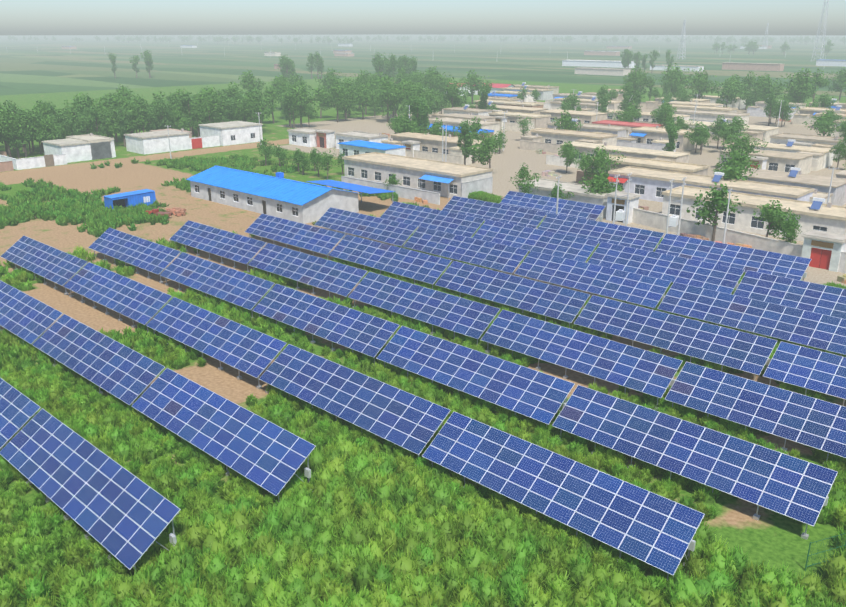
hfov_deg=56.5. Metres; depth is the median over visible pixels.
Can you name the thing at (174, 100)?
tree
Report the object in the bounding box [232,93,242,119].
tree
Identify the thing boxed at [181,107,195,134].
tree
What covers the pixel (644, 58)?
tree
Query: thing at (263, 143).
tree
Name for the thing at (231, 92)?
tree
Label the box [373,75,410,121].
tree
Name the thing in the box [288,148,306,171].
tree
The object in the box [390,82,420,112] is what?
tree
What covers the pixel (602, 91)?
tree
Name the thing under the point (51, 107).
tree
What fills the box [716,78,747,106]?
tree
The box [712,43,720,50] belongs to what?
tree
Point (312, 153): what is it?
tree
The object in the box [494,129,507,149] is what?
tree
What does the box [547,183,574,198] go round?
tree
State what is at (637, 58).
tree
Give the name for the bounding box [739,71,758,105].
tree
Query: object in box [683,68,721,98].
tree
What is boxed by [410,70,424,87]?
tree
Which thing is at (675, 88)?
tree
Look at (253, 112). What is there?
tree
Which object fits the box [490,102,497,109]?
tree
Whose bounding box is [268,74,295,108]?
tree
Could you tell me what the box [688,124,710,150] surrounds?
tree
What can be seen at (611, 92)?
tree
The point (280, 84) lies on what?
tree
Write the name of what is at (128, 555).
solar panels
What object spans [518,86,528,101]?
tree
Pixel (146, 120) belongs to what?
tree
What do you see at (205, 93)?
tree
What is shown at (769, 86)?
tree
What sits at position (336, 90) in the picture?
tree
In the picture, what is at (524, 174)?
tree
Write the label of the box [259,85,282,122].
tree
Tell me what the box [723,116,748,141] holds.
tree
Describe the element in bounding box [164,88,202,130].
tree
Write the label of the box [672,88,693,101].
tree
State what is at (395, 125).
tree
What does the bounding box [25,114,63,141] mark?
tree
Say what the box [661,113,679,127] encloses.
tree
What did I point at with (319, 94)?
tree
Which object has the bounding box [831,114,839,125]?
tree
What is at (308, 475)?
solar frames
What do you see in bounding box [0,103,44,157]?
tree
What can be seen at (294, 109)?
tree
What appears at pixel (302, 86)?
tree
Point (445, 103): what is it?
tree
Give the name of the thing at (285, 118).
tree
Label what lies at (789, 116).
tree
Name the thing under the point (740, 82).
tree
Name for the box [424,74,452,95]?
tree
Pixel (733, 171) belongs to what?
tree
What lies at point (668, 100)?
tree
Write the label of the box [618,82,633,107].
tree
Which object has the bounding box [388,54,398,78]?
tree
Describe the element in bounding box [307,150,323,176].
tree
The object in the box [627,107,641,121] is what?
tree
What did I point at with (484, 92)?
tree
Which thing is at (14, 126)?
tree
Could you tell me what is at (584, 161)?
tree
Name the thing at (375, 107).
tree
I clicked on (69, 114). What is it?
tree
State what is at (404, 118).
tree
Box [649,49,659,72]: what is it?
tree
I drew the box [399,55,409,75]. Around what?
tree
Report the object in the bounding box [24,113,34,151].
tree
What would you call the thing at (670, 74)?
tree
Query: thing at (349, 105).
tree
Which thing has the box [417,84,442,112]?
tree
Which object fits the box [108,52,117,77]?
tree
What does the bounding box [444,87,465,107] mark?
tree
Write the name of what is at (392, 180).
tree
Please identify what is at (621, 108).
tree
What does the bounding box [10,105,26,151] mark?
tree
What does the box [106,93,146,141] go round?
tree
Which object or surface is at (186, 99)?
tree
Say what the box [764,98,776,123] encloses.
tree
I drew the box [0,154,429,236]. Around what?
shrubs
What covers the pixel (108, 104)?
tree
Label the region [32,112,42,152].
tree
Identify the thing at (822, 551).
fence
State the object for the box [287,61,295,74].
tree
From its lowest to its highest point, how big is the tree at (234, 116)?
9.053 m
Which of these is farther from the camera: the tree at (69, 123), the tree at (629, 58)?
the tree at (629, 58)
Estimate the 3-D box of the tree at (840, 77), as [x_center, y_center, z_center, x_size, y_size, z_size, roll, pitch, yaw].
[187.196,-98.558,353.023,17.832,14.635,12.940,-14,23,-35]
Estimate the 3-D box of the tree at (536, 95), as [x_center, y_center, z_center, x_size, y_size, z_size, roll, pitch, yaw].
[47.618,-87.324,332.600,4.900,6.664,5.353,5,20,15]
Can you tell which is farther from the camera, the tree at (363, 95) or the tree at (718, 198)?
the tree at (363, 95)
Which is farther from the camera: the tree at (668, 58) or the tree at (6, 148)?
the tree at (668, 58)
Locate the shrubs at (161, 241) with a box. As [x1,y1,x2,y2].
[147,208,544,246]
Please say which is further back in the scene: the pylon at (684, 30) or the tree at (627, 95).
the pylon at (684, 30)
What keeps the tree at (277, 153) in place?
on the ground
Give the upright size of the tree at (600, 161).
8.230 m
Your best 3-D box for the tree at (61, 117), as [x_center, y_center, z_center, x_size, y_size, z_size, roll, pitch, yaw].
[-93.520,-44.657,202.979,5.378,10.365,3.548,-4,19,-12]
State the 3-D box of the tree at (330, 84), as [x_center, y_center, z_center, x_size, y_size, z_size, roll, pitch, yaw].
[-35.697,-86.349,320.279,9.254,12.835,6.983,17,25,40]
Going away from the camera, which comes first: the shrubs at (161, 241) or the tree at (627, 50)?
the shrubs at (161, 241)
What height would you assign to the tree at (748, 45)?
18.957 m
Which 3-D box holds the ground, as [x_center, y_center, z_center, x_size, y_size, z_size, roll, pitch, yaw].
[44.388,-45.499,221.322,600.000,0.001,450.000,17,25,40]
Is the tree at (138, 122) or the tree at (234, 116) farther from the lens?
the tree at (234, 116)
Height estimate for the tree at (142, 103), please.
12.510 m
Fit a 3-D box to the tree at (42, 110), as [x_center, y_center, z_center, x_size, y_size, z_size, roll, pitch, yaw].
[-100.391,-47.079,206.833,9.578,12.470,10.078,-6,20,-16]
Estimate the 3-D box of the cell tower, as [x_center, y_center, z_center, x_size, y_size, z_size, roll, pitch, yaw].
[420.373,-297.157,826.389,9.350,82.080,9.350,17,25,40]
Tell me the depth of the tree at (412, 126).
205.84 m
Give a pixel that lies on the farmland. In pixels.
(48, 66)
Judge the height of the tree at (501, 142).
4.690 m
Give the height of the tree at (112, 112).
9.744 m
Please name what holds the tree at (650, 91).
on the ground
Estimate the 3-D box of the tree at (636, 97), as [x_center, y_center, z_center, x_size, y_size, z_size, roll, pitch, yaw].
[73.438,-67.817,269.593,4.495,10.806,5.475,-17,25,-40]
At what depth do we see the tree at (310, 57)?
518.03 m
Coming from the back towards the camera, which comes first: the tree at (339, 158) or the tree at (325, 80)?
the tree at (325, 80)
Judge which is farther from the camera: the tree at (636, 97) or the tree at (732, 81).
the tree at (732, 81)
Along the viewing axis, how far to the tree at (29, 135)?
198.75 m
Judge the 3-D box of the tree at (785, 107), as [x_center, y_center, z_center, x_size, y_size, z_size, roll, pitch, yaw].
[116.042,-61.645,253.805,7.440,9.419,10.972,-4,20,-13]
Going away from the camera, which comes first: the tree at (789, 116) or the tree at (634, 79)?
the tree at (789, 116)
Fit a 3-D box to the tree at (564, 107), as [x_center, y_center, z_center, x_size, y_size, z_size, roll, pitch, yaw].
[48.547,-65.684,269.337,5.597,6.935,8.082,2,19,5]
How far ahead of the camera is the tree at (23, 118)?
191.73 m
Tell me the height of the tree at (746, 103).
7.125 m
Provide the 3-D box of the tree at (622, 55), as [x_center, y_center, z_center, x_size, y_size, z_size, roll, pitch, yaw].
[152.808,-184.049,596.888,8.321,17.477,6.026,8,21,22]
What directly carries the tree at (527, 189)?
on the ground
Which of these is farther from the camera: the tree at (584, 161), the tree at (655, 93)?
the tree at (655, 93)
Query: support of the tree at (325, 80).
on the ground
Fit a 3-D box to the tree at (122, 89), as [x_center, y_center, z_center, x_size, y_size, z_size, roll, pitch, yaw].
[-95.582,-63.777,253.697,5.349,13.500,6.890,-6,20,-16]
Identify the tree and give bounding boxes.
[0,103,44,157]
[0,105,12,154]
[0,113,25,157]
[4,100,15,149]
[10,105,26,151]
[16,110,33,156]
[21,112,31,153]
[24,100,57,120]
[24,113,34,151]
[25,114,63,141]
[32,109,57,152]
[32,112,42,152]
[43,101,55,139]
[47,115,64,139]
[50,110,67,138]
[54,109,79,134]
[61,92,103,121]
[62,117,80,138]
[64,107,75,135]
[68,96,91,133]
[71,113,89,134]
[74,107,95,134]
[83,105,109,135]
[90,115,119,137]
[91,99,118,133]
[96,94,112,117]
[102,92,119,141]
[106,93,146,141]
[107,109,116,137]
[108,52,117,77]
[113,101,148,132]
[114,106,131,146]
[116,84,130,96]
[116,87,145,103]
[128,55,139,77]
[128,100,147,132]
[134,96,149,131]
[141,50,153,75]
[141,111,149,131]
[144,52,152,77]
[145,108,155,131]
[147,103,160,129]
[152,91,167,118]
[155,99,170,128]
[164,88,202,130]
[166,93,185,117]
[168,103,192,129]
[168,109,178,128]
[181,91,198,136]
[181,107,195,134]
[190,100,208,136]
[193,86,232,120]
[193,96,222,123]
[203,93,223,122]
[215,81,246,104]
[216,90,226,120]
[217,97,235,121]
[224,108,244,120]
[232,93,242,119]
[233,92,276,122]
[236,103,269,121]
[238,69,265,94]
[242,86,261,117]
[257,138,274,155]
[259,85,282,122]
[259,146,271,165]
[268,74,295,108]
[268,76,288,100]
[271,144,289,165]
[272,83,291,111]
[273,149,291,166]
[278,55,288,76]
[279,58,294,78]
[280,111,296,125]
[281,89,295,127]
[281,101,304,127]
[284,83,330,127]
[286,72,306,88]
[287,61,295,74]
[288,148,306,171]
[292,80,312,100]
[293,74,308,90]
[293,151,312,174]
[303,103,319,126]
[306,53,316,78]
[307,147,322,170]
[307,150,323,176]
[310,85,332,118]
[312,51,321,78]
[313,67,346,88]
[315,57,324,78]
[315,148,336,179]
[321,78,350,121]
[324,75,342,107]
[327,88,357,120]
[332,151,345,174]
[334,80,358,117]
[343,78,360,115]
[349,70,382,104]
[352,77,363,108]
[352,85,378,118]
[359,83,383,114]
[360,71,386,111]
[368,100,381,115]
[371,52,385,68]
[373,58,382,76]
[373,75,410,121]
[373,86,400,118]
[374,58,385,76]
[383,62,391,81]
[383,174,401,187]
[386,116,405,133]
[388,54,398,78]
[390,67,407,85]
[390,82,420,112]
[395,111,419,130]
[398,78,424,116]
[398,116,425,133]
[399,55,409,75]
[404,96,429,116]
[407,95,427,132]
[409,83,435,109]
[410,55,417,74]
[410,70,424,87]
[412,66,451,88]
[413,69,450,94]
[416,97,431,131]
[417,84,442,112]
[421,118,451,135]
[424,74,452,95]
[431,91,445,113]
[439,93,450,113]
[440,77,471,106]
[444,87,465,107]
[452,119,475,164]
[459,69,492,103]
[464,100,478,108]
[467,132,502,167]
[469,116,487,139]
[477,83,491,109]
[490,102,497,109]
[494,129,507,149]
[495,135,506,153]
[509,163,540,183]
[512,172,539,194]
[516,115,531,135]
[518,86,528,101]
[530,89,540,100]
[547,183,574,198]
[551,110,583,130]
[557,101,571,109]
[557,140,580,172]
[561,92,580,110]
[574,150,610,184]
[579,168,624,194]
[589,145,625,175]
[595,84,610,108]
[598,95,610,112]
[605,88,618,99]
[612,107,633,121]
[616,100,642,121]
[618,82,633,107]
[618,101,625,109]
[620,49,629,67]
[622,49,628,68]
[622,66,643,104]
[624,50,632,68]
[627,69,659,103]
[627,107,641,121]
[629,89,644,108]
[632,53,641,70]
[641,53,648,69]
[648,78,654,100]
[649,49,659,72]
[650,103,675,124]
[651,86,662,97]
[657,99,676,119]
[658,91,674,102]
[659,67,691,92]
[660,63,697,93]
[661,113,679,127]
[662,79,673,94]
[662,121,680,151]
[666,50,673,65]
[671,77,683,96]
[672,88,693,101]
[673,115,697,129]
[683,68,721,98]
[684,121,708,152]
[686,183,745,241]
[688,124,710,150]
[690,125,710,154]
[708,115,730,148]
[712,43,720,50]
[713,149,759,181]
[715,75,746,103]
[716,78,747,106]
[717,123,736,149]
[718,42,728,53]
[721,132,768,158]
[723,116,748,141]
[725,74,747,96]
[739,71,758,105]
[739,94,752,105]
[741,40,752,52]
[741,92,751,109]
[745,90,766,104]
[746,40,760,53]
[749,86,761,105]
[752,73,784,100]
[753,200,797,237]
[763,91,779,125]
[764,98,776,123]
[768,100,780,123]
[770,97,800,126]
[773,68,818,102]
[774,213,801,243]
[780,42,789,54]
[782,83,816,102]
[783,112,792,125]
[784,94,801,102]
[796,90,808,101]
[802,100,820,107]
[802,110,840,136]
[807,68,829,101]
[813,92,834,107]
[822,67,845,99]
[823,40,833,54]
[823,107,841,119]
[829,139,845,169]
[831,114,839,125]
[832,117,845,130]
[833,122,845,136]
[842,117,845,142]
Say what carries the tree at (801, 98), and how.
on the ground
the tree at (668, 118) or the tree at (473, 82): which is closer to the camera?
the tree at (668, 118)
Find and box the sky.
[0,0,845,34]
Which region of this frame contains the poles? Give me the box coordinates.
[6,42,838,242]
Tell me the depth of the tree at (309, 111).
253.12 m
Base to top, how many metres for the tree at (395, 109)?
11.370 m
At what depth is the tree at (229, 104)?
230.73 m
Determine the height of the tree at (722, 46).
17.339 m
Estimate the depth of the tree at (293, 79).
362.46 m
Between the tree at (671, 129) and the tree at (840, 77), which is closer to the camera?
the tree at (671, 129)
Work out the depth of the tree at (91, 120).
200.49 m
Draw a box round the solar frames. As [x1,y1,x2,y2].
[0,191,845,580]
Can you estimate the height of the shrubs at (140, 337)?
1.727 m
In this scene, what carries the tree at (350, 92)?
on the ground
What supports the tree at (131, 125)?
on the ground
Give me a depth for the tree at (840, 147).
175.04 m
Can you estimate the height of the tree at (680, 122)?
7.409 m
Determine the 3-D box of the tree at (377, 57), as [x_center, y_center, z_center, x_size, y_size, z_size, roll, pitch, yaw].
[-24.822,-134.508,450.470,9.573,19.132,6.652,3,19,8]
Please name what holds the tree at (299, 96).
on the ground
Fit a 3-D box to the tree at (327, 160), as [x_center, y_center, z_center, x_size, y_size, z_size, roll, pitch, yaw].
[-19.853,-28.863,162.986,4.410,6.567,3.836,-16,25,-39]
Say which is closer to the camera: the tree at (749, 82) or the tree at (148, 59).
the tree at (749, 82)
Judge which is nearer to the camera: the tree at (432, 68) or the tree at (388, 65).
the tree at (432, 68)
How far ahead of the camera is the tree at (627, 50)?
593.98 m
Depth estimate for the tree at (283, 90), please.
275.91 m
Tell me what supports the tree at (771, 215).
on the ground
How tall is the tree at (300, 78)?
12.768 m
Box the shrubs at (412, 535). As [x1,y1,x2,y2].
[0,324,845,606]
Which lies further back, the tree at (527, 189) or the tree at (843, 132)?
the tree at (843, 132)
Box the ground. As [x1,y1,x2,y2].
[0,75,845,606]
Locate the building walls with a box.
[0,44,845,273]
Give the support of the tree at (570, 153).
on the ground
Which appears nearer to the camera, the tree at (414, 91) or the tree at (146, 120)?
the tree at (146, 120)
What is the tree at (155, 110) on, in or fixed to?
on the ground
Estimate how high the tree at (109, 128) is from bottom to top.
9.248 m
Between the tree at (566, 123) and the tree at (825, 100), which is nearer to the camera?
the tree at (566, 123)
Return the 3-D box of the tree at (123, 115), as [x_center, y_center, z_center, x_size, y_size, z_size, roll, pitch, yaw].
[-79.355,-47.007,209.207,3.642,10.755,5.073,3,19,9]
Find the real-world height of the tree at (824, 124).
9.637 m
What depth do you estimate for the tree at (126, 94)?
242.48 m
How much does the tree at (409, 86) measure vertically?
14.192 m
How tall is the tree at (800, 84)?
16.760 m
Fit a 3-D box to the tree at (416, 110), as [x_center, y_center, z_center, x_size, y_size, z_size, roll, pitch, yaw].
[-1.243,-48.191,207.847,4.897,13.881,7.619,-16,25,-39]
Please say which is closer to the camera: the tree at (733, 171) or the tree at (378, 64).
the tree at (733, 171)
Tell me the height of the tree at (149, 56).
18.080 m
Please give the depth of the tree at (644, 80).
334.76 m
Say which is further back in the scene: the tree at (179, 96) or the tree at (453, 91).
the tree at (453, 91)
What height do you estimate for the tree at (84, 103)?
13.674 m
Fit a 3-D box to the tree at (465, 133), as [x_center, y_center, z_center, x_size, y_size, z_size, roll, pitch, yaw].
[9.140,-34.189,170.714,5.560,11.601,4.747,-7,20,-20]
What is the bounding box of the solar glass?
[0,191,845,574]
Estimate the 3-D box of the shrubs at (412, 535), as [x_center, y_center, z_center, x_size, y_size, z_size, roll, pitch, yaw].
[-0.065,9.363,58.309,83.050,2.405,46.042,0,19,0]
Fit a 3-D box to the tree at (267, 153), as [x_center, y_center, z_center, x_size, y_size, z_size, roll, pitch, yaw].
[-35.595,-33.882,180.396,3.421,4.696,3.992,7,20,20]
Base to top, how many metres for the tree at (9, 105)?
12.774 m
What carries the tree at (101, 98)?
on the ground
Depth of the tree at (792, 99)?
293.00 m
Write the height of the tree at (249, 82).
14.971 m
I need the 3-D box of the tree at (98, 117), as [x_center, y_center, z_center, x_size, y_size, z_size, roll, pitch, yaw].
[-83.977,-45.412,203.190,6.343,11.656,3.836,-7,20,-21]
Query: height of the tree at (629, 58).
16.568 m
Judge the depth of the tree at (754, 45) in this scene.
1098.30 m
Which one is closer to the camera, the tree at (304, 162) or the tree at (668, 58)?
the tree at (304, 162)
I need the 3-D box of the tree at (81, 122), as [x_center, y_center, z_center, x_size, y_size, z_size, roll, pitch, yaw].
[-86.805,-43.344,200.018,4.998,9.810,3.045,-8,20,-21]
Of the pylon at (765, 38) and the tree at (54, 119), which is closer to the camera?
the tree at (54, 119)
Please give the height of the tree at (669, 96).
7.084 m
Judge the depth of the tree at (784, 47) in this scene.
1080.07 m
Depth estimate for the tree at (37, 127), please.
198.13 m
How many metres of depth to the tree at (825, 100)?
281.70 m
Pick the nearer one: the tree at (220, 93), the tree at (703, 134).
the tree at (703, 134)
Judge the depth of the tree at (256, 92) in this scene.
238.47 m
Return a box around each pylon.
[676,20,685,59]
[762,23,768,48]
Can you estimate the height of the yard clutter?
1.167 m
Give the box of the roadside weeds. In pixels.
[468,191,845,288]
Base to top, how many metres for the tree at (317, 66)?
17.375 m
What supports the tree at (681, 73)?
on the ground
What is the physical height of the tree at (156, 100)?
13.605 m
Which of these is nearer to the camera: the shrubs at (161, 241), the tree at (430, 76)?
the shrubs at (161, 241)
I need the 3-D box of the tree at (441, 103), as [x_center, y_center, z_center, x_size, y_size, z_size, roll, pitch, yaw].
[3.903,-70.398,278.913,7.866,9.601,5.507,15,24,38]
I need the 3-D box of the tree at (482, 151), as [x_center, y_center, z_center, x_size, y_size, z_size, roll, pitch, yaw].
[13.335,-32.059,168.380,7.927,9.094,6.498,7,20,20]
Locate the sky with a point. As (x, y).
(17, 17)
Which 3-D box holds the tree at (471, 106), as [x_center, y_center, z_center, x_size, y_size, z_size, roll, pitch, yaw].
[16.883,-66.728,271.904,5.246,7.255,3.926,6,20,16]
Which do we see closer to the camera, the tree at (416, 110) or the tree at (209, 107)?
the tree at (416, 110)
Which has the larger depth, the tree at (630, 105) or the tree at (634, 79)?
the tree at (634, 79)
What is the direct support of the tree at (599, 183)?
on the ground
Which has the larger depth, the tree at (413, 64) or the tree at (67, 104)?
the tree at (413, 64)
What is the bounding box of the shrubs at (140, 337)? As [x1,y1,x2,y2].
[0,231,845,370]
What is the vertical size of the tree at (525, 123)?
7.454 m
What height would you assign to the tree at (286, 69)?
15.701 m
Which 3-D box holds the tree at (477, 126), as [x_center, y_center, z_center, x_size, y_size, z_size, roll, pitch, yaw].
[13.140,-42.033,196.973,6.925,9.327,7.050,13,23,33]
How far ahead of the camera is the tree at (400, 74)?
348.33 m
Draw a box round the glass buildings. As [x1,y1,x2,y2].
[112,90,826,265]
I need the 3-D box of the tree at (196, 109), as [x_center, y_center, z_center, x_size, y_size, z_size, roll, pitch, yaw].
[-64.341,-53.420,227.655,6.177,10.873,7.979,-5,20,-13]
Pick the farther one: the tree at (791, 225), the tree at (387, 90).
the tree at (387, 90)
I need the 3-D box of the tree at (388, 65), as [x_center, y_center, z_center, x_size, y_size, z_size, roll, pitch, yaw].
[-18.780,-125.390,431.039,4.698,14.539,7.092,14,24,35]
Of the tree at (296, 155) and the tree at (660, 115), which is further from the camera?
the tree at (660, 115)
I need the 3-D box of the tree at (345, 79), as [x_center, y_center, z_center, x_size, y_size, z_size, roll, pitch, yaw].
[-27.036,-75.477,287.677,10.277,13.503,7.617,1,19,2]
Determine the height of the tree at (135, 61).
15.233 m
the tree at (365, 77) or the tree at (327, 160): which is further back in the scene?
the tree at (365, 77)
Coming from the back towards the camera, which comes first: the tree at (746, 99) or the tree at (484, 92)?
the tree at (746, 99)
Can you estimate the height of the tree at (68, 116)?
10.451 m
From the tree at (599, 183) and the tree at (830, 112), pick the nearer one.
the tree at (599, 183)
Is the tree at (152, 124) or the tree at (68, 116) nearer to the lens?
the tree at (68, 116)
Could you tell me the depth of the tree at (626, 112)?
237.25 m
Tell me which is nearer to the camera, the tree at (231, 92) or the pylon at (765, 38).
the tree at (231, 92)
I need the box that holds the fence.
[805,533,845,570]
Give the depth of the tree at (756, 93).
296.60 m
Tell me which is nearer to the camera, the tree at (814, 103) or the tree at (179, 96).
the tree at (179, 96)
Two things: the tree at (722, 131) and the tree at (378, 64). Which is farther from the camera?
the tree at (378, 64)
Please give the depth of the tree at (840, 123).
212.96 m
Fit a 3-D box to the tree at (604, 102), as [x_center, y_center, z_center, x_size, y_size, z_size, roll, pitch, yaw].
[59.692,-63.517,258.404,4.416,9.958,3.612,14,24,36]
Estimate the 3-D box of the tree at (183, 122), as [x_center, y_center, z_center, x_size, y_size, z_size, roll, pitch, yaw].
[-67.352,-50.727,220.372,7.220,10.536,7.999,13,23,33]
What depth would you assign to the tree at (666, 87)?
329.97 m
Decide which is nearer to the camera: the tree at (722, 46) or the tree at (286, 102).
the tree at (286, 102)
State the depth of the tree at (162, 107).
216.43 m
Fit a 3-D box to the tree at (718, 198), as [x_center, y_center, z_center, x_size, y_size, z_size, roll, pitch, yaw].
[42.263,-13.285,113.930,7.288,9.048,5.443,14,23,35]
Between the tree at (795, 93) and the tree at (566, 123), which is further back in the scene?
the tree at (795, 93)
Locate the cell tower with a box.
[811,0,828,60]
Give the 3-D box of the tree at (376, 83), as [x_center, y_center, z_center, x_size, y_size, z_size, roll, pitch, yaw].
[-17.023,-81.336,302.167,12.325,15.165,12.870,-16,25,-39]
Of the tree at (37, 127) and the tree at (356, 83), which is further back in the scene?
the tree at (356, 83)
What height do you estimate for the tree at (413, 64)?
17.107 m
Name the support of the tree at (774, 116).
on the ground
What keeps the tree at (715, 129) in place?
on the ground
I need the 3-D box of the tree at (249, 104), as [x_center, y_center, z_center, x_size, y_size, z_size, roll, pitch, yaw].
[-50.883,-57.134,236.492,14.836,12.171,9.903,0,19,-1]
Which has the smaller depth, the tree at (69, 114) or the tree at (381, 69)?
the tree at (69, 114)
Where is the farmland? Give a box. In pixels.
[0,34,845,96]
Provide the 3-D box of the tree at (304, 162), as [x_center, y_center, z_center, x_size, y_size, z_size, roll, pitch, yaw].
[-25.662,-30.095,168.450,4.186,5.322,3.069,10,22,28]
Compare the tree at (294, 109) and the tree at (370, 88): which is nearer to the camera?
the tree at (294, 109)
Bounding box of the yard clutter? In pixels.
[382,119,845,283]
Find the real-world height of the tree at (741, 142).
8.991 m
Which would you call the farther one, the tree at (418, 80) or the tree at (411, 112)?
the tree at (418, 80)
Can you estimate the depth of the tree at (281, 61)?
455.75 m
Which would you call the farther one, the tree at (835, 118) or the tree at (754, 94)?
the tree at (754, 94)
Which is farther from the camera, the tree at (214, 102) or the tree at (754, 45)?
the tree at (754, 45)
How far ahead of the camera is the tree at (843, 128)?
190.88 m
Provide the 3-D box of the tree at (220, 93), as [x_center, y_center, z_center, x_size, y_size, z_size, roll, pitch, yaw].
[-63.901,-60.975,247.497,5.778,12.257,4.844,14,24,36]
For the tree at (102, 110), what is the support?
on the ground
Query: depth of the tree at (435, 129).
200.59 m
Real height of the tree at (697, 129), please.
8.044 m
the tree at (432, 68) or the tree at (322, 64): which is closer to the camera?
the tree at (432, 68)
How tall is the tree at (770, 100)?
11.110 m
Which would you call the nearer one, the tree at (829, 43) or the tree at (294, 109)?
the tree at (294, 109)
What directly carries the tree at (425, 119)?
on the ground
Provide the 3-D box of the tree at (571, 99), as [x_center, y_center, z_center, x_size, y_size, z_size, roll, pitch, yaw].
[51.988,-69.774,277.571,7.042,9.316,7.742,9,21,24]
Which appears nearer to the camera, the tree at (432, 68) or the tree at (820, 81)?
the tree at (820, 81)
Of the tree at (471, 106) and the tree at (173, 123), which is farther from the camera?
the tree at (471, 106)
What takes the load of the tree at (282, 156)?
on the ground

